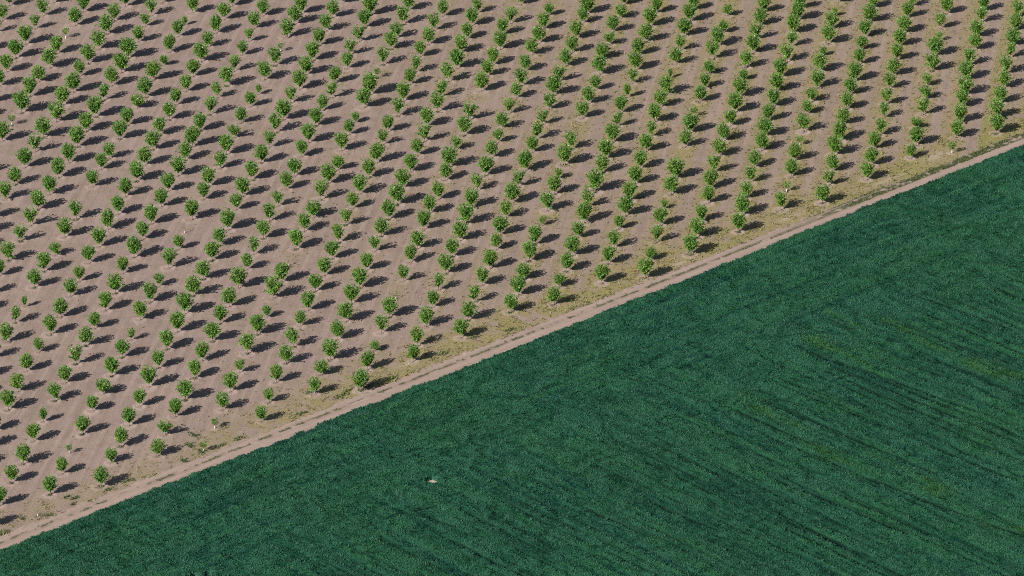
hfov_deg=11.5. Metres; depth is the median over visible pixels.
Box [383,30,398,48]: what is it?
orchard tree
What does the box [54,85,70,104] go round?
orchard tree
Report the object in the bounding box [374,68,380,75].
sapling
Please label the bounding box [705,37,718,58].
orchard tree
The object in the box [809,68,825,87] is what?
orchard tree
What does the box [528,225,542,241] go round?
orchard tree
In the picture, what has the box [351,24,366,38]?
orchard tree
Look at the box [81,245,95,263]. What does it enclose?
orchard tree
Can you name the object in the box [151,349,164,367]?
orchard tree
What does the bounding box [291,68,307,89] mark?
orchard tree
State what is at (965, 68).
orchard tree
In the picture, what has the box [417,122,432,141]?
orchard tree
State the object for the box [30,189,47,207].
orchard tree
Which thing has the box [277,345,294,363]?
orchard tree
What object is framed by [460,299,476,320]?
orchard tree
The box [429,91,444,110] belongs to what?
orchard tree
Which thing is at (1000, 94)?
orchard tree
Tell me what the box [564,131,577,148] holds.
orchard tree
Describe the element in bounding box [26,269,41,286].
orchard tree
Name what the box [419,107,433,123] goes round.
orchard tree
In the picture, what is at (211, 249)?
orchard tree
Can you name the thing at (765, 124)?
orchard tree
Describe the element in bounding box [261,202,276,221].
orchard tree
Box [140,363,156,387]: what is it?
orchard tree
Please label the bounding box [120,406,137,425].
orchard tree
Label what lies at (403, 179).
orchard tree
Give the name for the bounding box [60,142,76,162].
orchard tree
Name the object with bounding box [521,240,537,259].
orchard tree
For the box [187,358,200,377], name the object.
orchard tree
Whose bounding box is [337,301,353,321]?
orchard tree
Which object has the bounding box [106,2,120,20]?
orchard tree
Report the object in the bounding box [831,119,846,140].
orchard tree
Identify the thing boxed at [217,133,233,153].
orchard tree
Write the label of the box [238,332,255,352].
orchard tree
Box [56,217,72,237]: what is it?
orchard tree
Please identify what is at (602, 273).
orchard tree
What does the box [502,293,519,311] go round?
orchard tree
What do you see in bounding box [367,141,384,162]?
orchard tree
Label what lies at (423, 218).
orchard tree
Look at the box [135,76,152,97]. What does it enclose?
orchard tree
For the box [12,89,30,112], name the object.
orchard tree
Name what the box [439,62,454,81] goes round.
orchard tree
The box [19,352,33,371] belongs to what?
orchard tree
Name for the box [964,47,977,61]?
orchard tree
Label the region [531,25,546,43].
orchard tree
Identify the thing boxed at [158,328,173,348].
orchard tree
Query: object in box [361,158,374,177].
orchard tree
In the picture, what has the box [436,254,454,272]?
orchard tree
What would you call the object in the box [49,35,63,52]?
orchard tree
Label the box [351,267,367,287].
orchard tree
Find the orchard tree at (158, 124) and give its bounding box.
[151,116,167,133]
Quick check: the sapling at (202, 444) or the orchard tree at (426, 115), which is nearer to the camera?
the sapling at (202, 444)
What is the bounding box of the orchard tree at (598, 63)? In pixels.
[591,54,607,74]
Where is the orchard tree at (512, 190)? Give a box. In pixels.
[504,180,520,203]
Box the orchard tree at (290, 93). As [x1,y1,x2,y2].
[284,86,297,102]
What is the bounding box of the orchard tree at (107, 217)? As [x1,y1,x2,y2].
[99,207,114,229]
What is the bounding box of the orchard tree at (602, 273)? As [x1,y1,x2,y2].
[593,263,610,283]
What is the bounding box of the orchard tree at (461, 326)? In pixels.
[453,318,469,337]
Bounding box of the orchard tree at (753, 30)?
[749,21,764,35]
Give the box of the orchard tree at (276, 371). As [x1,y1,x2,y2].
[269,363,282,382]
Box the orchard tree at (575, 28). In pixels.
[569,21,583,35]
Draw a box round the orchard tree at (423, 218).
[416,209,432,229]
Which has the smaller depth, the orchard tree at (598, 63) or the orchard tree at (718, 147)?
the orchard tree at (718, 147)
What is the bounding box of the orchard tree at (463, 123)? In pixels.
[456,115,471,133]
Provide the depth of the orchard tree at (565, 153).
782.67 m
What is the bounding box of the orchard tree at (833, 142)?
[826,134,843,153]
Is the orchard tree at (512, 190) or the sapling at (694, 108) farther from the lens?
the sapling at (694, 108)
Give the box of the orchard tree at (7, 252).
[0,241,16,260]
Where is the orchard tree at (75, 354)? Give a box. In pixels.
[68,344,82,363]
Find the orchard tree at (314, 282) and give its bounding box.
[308,271,322,290]
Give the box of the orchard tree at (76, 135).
[69,125,85,146]
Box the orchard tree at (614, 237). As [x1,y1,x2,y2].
[607,228,620,248]
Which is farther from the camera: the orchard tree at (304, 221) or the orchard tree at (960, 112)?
the orchard tree at (960, 112)
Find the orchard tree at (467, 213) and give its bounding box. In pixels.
[456,202,473,223]
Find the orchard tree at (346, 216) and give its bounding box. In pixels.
[338,207,353,224]
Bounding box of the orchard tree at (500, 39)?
[492,28,507,49]
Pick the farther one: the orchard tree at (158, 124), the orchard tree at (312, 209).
the orchard tree at (158, 124)
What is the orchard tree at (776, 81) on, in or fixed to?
on the ground at (84, 456)
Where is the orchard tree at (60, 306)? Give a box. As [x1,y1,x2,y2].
[52,297,68,317]
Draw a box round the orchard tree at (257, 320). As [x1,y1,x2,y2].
[248,314,266,333]
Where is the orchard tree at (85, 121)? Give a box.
[77,112,93,131]
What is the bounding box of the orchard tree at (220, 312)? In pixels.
[212,304,228,322]
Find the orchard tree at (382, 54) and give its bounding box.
[377,45,389,64]
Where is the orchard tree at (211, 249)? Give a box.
[203,241,219,260]
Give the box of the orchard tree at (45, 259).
[36,252,51,271]
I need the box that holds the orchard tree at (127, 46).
[118,37,137,58]
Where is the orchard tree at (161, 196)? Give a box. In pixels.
[153,187,168,206]
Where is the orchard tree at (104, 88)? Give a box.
[96,83,109,98]
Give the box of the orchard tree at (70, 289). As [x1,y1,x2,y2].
[62,278,77,296]
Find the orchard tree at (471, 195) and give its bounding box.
[463,187,478,207]
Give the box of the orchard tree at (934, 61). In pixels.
[925,51,940,71]
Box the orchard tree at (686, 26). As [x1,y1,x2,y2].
[675,17,692,36]
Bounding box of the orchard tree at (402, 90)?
[396,80,410,100]
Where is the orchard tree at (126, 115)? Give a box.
[119,107,133,125]
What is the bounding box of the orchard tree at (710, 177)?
[702,167,718,185]
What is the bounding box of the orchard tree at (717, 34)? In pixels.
[709,25,724,41]
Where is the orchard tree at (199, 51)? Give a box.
[192,41,210,61]
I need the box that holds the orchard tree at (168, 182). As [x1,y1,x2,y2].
[160,172,175,191]
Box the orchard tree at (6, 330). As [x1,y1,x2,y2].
[0,321,13,341]
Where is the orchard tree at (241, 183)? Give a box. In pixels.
[234,176,251,195]
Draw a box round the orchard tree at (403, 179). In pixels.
[393,168,410,185]
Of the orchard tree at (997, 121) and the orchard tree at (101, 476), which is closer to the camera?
the orchard tree at (101, 476)
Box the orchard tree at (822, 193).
[812,183,829,202]
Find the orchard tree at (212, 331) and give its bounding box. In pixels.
[203,321,221,341]
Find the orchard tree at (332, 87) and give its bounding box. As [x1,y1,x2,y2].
[324,80,337,97]
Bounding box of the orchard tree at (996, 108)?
[989,98,1004,116]
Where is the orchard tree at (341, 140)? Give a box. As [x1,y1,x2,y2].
[333,132,348,150]
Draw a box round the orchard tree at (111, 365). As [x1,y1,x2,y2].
[103,355,120,375]
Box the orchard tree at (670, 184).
[662,174,679,194]
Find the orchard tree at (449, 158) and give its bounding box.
[440,145,458,165]
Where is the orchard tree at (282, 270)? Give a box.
[272,262,289,279]
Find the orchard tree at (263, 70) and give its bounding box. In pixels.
[256,60,271,79]
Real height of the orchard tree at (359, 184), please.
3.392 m
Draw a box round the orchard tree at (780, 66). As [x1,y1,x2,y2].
[773,57,786,76]
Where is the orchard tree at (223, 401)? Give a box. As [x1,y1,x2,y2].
[216,391,229,409]
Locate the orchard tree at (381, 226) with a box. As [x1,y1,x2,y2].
[372,217,391,235]
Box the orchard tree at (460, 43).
[454,34,469,51]
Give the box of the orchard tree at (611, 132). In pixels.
[605,123,620,141]
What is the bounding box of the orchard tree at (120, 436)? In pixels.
[114,425,128,442]
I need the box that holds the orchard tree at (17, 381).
[8,372,25,391]
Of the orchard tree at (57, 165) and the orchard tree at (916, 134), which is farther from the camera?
the orchard tree at (916, 134)
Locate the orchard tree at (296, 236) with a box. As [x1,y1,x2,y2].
[287,228,302,248]
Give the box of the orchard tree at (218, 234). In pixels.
[211,227,226,245]
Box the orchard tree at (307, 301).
[300,291,314,310]
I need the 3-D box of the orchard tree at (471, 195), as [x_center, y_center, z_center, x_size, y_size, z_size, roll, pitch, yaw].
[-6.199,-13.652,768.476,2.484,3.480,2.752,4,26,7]
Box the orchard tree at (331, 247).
[324,240,339,256]
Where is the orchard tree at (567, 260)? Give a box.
[560,252,574,270]
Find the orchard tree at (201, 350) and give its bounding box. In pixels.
[194,340,209,360]
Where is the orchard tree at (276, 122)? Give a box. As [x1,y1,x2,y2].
[268,111,282,132]
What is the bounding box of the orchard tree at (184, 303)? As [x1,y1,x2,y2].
[175,292,194,313]
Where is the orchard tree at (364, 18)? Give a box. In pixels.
[357,8,372,26]
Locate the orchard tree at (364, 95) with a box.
[355,88,370,107]
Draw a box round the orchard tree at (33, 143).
[27,133,43,151]
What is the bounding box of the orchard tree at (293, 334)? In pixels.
[283,327,301,347]
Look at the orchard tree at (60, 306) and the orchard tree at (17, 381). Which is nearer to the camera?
the orchard tree at (17, 381)
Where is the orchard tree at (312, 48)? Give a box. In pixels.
[304,40,319,59]
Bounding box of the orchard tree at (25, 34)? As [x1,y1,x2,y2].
[17,22,32,44]
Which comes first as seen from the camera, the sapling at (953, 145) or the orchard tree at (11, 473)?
the orchard tree at (11, 473)
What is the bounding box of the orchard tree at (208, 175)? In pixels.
[201,166,215,186]
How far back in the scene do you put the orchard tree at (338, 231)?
756.62 m
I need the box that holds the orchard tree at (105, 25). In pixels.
[95,13,113,33]
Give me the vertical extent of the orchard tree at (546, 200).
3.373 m
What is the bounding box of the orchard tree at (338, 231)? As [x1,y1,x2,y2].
[331,223,346,241]
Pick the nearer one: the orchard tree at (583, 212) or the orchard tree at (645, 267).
the orchard tree at (645, 267)
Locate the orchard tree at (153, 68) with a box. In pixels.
[144,59,161,80]
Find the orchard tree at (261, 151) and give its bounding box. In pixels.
[252,144,270,163]
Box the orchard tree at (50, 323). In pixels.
[42,313,56,333]
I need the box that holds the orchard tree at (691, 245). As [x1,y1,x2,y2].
[682,234,699,254]
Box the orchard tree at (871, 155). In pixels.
[864,147,877,164]
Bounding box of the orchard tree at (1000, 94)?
[992,84,1008,100]
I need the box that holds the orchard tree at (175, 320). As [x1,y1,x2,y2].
[169,310,184,332]
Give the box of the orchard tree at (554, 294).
[545,286,564,304]
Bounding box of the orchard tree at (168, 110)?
[162,101,176,119]
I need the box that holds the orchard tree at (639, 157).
[633,149,646,165]
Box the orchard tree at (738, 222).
[730,212,746,230]
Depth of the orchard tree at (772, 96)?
804.24 m
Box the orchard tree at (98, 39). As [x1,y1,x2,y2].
[89,30,107,49]
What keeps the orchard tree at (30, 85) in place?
on the ground at (84, 456)
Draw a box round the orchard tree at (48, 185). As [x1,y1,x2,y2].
[42,175,57,194]
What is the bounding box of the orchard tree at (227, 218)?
[218,207,235,230]
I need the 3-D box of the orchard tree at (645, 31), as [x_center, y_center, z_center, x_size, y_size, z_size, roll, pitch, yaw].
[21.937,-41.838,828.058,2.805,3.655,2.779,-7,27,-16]
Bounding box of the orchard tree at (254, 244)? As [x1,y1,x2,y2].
[247,236,260,254]
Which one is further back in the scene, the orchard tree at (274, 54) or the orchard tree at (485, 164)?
the orchard tree at (274, 54)
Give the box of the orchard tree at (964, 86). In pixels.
[958,74,974,91]
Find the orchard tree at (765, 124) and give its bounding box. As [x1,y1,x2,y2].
[756,117,773,132]
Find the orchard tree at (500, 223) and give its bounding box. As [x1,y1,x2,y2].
[490,216,509,234]
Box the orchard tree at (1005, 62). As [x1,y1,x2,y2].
[999,54,1013,70]
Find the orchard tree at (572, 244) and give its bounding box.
[564,235,579,254]
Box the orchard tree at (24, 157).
[14,147,33,167]
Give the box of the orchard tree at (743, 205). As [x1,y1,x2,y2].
[733,192,749,211]
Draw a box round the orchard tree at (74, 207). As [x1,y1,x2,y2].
[68,199,82,218]
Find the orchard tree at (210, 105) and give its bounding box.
[202,96,218,113]
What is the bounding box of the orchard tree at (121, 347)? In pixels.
[114,339,129,357]
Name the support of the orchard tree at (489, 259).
on the ground at (84, 456)
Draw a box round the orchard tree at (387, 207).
[380,198,395,218]
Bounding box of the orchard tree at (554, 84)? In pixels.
[544,74,561,93]
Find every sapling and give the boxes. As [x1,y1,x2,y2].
[8,114,15,123]
[62,27,68,38]
[200,441,206,450]
[211,418,217,427]
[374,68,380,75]
[691,106,698,116]
[783,181,790,190]
[796,135,803,141]
[947,142,955,152]
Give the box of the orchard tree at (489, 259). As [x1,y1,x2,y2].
[480,249,498,268]
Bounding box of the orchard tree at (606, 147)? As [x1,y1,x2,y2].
[596,138,613,157]
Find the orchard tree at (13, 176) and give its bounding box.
[5,165,22,184]
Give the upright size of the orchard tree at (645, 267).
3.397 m
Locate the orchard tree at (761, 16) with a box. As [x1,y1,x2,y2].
[753,7,769,22]
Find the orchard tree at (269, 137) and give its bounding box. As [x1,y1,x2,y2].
[262,129,277,147]
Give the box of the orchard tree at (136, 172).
[129,160,146,179]
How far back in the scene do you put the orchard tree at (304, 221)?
759.80 m
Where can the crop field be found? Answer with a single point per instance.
(840, 396)
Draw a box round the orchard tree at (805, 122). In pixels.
[795,112,809,131]
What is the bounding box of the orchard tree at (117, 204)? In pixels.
[110,195,124,214]
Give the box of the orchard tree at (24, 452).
[13,443,30,463]
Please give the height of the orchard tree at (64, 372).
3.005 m
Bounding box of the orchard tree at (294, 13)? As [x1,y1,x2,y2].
[287,4,302,22]
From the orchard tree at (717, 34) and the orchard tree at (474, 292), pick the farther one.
the orchard tree at (717, 34)
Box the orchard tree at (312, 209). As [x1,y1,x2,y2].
[303,200,320,216]
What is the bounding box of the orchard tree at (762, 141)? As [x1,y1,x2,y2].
[754,130,768,150]
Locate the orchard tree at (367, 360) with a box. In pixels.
[359,349,374,369]
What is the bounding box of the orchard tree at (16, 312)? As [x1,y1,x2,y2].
[8,305,20,321]
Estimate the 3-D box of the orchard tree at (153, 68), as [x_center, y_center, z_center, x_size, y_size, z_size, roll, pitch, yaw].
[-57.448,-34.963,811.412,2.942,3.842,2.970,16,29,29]
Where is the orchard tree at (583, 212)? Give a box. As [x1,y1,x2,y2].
[576,200,592,222]
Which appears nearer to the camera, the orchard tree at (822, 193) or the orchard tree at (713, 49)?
the orchard tree at (822, 193)
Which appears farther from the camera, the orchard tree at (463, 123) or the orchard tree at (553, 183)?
the orchard tree at (463, 123)
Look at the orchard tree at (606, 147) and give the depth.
785.06 m
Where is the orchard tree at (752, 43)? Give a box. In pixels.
[744,33,761,52]
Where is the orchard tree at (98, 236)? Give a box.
[90,224,106,246]
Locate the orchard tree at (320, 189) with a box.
[313,180,328,199]
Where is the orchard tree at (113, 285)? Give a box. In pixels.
[106,272,124,292]
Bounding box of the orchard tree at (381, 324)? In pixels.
[374,314,388,333]
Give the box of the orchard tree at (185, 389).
[175,379,193,399]
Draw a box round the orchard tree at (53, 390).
[46,382,61,400]
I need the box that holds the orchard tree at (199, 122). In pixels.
[192,111,206,127]
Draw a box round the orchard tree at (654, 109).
[647,103,661,119]
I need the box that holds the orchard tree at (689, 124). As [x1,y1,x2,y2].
[681,113,699,132]
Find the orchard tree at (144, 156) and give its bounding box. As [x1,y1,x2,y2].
[136,146,152,165]
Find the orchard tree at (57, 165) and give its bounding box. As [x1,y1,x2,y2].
[50,157,65,177]
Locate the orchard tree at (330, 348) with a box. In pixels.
[321,338,340,359]
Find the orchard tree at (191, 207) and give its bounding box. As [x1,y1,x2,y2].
[184,199,200,219]
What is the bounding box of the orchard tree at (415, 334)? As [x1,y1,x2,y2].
[408,325,424,344]
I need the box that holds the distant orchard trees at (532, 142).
[0,0,1023,505]
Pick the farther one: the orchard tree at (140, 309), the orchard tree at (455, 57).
the orchard tree at (455, 57)
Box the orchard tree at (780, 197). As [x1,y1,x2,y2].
[774,191,789,209]
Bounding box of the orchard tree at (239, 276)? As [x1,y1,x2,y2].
[229,266,247,288]
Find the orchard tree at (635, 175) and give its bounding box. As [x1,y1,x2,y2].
[626,165,643,184]
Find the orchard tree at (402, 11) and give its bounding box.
[394,5,409,23]
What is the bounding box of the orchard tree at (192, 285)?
[183,275,202,295]
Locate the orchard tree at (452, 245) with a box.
[444,238,458,252]
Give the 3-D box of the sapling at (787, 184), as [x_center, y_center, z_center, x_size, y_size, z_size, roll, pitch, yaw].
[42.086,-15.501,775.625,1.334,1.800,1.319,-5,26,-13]
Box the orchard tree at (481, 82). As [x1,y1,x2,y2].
[474,70,489,91]
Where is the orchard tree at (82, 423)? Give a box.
[73,415,91,433]
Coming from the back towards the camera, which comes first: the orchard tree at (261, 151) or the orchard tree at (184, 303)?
the orchard tree at (261, 151)
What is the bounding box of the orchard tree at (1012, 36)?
[1005,27,1022,42]
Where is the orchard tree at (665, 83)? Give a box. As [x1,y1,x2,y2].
[656,74,674,91]
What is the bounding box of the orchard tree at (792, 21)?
[785,13,800,32]
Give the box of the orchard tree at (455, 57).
[448,47,464,68]
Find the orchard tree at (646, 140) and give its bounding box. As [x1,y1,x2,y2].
[637,133,654,151]
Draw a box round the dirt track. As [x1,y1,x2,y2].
[0,132,1023,548]
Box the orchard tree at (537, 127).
[529,120,543,138]
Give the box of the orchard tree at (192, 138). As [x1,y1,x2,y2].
[182,124,200,146]
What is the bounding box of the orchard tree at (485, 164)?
[476,156,494,175]
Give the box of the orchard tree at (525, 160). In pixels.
[516,148,532,170]
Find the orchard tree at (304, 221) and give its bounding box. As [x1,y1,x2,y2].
[296,213,310,231]
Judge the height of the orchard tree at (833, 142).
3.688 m
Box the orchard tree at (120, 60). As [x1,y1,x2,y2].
[112,52,130,72]
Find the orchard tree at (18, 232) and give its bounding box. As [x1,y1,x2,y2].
[13,223,28,241]
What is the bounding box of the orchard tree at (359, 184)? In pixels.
[352,174,367,193]
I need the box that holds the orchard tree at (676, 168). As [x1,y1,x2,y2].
[666,157,684,175]
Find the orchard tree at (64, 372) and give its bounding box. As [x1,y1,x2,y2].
[57,364,72,382]
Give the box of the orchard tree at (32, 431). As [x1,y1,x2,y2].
[26,422,40,441]
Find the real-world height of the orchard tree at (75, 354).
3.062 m
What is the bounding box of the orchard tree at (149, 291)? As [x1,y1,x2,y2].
[142,281,157,301]
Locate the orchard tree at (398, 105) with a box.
[391,97,404,115]
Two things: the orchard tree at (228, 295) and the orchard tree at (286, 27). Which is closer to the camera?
the orchard tree at (228, 295)
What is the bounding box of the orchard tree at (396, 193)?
[387,183,404,204]
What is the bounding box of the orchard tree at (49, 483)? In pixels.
[42,475,57,494]
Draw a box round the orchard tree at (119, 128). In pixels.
[111,119,127,135]
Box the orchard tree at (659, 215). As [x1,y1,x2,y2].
[653,207,668,224]
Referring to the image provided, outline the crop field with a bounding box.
[0,144,1023,575]
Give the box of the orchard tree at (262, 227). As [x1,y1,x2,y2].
[256,219,270,238]
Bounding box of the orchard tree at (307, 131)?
[300,122,315,142]
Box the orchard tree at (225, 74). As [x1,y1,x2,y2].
[217,65,234,85]
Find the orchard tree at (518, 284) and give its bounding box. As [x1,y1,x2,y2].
[509,275,526,295]
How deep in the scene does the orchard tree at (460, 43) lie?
822.66 m
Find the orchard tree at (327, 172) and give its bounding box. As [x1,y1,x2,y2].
[320,162,336,183]
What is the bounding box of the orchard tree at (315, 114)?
[308,107,323,125]
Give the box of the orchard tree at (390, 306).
[381,296,398,315]
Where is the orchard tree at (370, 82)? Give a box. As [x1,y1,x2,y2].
[360,71,378,94]
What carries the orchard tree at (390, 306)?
on the ground at (84, 456)
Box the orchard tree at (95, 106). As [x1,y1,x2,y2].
[85,95,103,117]
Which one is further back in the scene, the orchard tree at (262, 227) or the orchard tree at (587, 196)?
the orchard tree at (587, 196)
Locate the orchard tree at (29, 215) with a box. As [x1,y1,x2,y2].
[21,205,38,225]
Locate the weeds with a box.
[0,20,1022,535]
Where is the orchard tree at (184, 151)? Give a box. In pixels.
[175,141,192,158]
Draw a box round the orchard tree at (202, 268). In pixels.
[195,260,209,278]
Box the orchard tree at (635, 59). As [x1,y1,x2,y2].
[627,49,642,69]
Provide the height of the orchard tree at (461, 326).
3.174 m
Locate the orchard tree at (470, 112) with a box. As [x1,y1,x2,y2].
[462,101,478,119]
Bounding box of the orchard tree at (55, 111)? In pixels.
[47,100,65,121]
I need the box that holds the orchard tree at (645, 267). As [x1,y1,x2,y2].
[636,257,653,277]
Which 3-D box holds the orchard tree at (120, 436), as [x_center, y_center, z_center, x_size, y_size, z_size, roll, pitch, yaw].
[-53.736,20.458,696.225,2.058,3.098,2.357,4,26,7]
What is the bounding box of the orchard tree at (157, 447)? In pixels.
[150,438,167,455]
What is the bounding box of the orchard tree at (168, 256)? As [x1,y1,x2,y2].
[160,247,177,268]
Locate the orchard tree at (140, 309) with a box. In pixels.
[132,300,148,319]
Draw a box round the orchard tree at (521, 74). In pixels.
[512,67,528,84]
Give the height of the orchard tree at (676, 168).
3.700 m
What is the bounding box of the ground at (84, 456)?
[0,0,1023,534]
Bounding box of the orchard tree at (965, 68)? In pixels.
[958,60,973,78]
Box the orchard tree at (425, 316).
[417,306,434,326]
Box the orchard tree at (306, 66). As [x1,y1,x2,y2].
[298,55,313,73]
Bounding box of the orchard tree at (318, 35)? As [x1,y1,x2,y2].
[312,27,325,45]
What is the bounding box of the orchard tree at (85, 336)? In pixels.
[76,326,96,344]
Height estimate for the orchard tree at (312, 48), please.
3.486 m
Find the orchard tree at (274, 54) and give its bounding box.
[266,46,282,65]
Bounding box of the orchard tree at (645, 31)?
[637,23,654,40]
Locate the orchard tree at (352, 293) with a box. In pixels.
[343,281,359,301]
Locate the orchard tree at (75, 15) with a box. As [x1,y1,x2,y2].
[67,6,82,25]
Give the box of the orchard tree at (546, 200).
[539,190,554,210]
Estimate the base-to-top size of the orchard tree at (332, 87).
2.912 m
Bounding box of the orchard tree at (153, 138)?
[144,130,161,149]
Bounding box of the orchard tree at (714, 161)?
[706,153,722,170]
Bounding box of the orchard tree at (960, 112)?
[953,102,967,120]
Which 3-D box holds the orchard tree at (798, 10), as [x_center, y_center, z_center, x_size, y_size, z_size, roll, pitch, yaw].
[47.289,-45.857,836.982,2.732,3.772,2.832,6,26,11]
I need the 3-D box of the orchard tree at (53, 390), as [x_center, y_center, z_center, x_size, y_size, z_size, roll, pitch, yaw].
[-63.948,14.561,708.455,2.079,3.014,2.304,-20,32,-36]
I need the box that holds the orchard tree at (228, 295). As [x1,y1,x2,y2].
[220,287,236,306]
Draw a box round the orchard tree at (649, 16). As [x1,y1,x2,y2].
[642,5,656,23]
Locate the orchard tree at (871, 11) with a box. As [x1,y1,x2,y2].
[860,3,880,19]
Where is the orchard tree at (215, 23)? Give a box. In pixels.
[207,13,221,32]
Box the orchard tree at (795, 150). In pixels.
[787,142,805,160]
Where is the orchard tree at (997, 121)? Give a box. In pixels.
[989,113,1005,132]
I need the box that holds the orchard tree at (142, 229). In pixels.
[136,221,148,239]
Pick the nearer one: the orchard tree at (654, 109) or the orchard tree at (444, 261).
the orchard tree at (444, 261)
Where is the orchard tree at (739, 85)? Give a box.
[732,77,748,93]
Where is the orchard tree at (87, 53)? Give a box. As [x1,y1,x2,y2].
[79,43,95,63]
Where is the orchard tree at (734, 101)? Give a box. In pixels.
[726,91,744,109]
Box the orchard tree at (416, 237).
[409,229,424,248]
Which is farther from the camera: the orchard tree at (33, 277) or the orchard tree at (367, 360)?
the orchard tree at (33, 277)
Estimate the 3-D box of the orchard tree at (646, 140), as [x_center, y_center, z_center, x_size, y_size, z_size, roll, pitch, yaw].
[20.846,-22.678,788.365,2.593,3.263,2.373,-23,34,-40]
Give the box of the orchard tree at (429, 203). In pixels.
[422,194,436,211]
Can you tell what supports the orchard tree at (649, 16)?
on the ground at (84, 456)
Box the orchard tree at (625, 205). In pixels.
[616,195,635,215]
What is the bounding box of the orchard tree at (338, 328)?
[330,319,345,339]
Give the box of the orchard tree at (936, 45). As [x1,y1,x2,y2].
[925,35,944,52]
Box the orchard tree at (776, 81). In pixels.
[767,72,784,88]
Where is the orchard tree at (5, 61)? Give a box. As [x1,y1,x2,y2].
[0,53,13,71]
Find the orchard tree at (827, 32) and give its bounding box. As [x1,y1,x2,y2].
[820,24,835,43]
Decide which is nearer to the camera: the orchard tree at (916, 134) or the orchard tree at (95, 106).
the orchard tree at (916, 134)
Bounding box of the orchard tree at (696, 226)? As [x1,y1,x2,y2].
[688,217,706,236]
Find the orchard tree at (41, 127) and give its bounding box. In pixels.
[33,116,52,137]
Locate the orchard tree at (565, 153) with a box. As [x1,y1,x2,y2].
[557,142,573,164]
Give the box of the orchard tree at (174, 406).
[168,398,181,416]
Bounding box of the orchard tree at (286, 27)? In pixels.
[278,17,294,37]
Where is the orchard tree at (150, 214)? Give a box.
[143,203,158,224]
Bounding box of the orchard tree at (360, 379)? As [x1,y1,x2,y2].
[349,368,371,389]
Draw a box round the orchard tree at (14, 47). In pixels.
[8,36,24,57]
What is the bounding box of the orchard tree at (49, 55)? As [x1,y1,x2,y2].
[40,47,57,67]
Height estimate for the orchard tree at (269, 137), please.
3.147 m
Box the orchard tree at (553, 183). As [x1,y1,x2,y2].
[547,175,561,194]
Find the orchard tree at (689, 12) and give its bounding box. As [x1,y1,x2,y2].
[681,2,697,18]
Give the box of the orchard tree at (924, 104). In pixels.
[915,96,930,114]
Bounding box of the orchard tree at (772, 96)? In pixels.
[766,87,780,106]
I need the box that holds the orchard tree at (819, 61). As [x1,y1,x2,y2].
[811,52,827,68]
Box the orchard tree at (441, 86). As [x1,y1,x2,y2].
[433,79,447,94]
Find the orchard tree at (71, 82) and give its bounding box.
[64,71,81,92]
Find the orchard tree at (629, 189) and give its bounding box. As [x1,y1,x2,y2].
[621,180,637,196]
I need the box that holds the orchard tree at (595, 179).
[584,168,604,191]
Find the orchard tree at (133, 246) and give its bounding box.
[126,235,142,257]
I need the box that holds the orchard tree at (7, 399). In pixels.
[0,389,16,409]
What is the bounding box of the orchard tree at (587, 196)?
[580,188,594,203]
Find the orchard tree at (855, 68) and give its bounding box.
[846,62,862,79]
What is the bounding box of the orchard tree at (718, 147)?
[711,137,727,155]
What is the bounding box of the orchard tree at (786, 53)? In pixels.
[779,42,795,61]
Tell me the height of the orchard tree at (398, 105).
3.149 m
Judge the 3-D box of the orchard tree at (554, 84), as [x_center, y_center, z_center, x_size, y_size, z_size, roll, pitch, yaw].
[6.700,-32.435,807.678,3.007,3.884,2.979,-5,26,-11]
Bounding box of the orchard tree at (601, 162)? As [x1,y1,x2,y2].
[593,154,609,172]
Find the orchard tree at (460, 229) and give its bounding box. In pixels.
[452,221,468,240]
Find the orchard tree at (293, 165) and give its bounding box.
[287,156,301,176]
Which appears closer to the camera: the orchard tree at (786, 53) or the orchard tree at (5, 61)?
the orchard tree at (5, 61)
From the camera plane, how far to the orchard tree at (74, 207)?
762.85 m
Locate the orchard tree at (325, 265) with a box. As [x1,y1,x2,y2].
[317,256,331,275]
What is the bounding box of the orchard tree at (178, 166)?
[169,155,186,175]
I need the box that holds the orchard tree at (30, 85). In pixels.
[22,76,37,96]
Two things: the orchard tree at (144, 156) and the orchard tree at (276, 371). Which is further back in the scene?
the orchard tree at (144, 156)
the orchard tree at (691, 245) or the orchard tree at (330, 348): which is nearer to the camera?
the orchard tree at (330, 348)
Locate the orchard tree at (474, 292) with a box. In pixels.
[466,284,480,299]
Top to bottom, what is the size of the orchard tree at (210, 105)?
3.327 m
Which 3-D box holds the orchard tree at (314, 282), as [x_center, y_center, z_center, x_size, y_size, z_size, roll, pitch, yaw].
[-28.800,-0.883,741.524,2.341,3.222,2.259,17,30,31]
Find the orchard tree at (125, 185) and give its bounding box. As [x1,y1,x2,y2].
[117,177,133,196]
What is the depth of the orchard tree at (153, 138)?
786.29 m
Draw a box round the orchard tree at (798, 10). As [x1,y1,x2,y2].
[791,0,806,16]
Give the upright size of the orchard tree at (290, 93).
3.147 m
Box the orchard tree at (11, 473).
[3,465,18,482]
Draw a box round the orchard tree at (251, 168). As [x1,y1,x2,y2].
[244,160,259,179]
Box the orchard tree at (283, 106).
[274,99,292,119]
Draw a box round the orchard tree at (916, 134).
[908,125,924,145]
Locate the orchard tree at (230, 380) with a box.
[222,370,237,391]
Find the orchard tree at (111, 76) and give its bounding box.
[102,65,119,85]
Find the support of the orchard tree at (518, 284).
on the ground at (84, 456)
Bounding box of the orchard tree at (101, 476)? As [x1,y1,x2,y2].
[90,465,108,485]
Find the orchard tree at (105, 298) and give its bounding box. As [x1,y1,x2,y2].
[98,291,112,310]
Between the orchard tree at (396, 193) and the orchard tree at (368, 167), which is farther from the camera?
the orchard tree at (368, 167)
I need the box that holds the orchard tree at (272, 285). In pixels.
[263,274,284,298]
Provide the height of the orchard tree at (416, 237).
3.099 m

